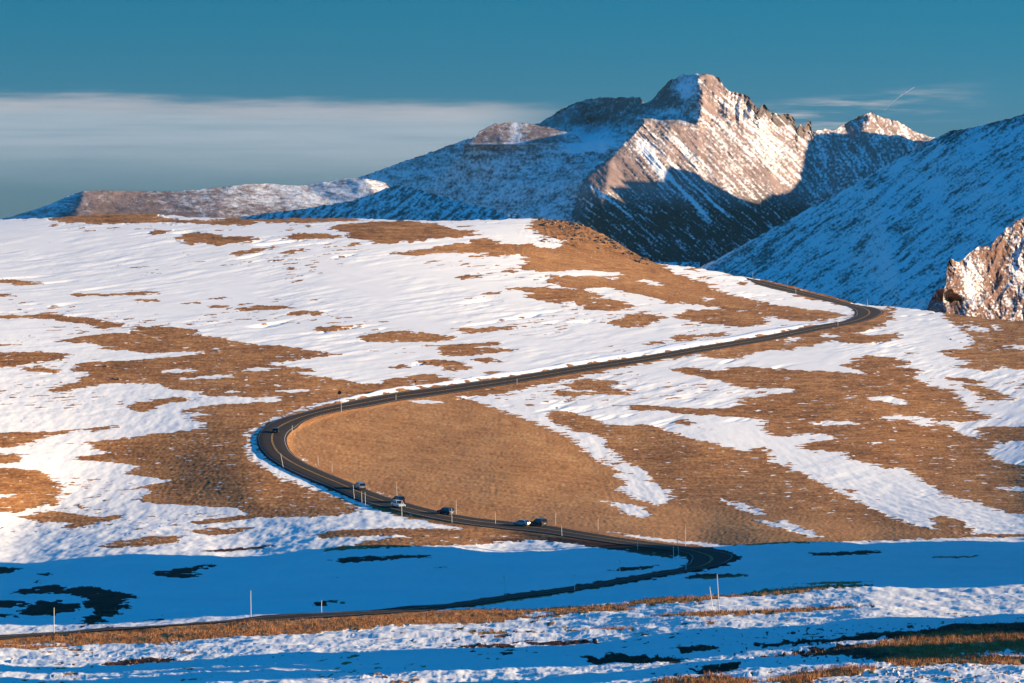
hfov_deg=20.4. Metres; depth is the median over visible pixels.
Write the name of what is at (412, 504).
road edge line
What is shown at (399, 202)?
foothill
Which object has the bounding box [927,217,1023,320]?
crag
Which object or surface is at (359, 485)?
passenger van
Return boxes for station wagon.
[531,518,547,525]
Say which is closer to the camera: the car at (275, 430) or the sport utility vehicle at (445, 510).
the sport utility vehicle at (445, 510)
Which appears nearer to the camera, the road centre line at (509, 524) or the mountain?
the road centre line at (509, 524)
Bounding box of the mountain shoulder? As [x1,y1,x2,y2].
[464,122,583,146]
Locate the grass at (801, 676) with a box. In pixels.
[0,581,1023,682]
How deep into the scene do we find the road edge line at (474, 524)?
662.89 m
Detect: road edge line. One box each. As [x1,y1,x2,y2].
[20,286,856,633]
[78,278,881,632]
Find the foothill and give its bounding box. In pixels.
[240,185,699,267]
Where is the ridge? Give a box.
[2,178,389,219]
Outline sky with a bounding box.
[0,0,1023,218]
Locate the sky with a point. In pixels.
(110, 95)
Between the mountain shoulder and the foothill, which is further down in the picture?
the foothill
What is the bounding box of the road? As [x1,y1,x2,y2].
[0,278,882,639]
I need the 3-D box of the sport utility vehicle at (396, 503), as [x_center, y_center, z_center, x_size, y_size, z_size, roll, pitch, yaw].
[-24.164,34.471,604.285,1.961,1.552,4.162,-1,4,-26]
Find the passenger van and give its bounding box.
[354,482,365,489]
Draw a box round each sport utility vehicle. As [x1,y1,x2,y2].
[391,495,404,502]
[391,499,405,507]
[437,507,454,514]
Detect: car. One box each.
[272,428,278,432]
[512,519,531,525]
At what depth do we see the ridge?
7209.21 m
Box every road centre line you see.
[3,282,869,636]
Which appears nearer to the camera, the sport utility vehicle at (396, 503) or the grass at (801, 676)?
the grass at (801, 676)
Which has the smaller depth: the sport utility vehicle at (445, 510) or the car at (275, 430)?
the sport utility vehicle at (445, 510)
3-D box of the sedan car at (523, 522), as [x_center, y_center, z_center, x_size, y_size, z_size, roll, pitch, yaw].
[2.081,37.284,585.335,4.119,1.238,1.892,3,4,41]
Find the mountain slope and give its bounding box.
[700,114,1023,309]
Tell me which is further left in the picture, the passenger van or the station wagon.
the passenger van
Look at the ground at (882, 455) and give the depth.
733.53 m
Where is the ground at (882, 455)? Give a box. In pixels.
[0,213,1023,682]
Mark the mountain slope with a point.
(903, 230)
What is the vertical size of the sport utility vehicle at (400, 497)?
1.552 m
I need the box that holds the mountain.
[358,73,934,266]

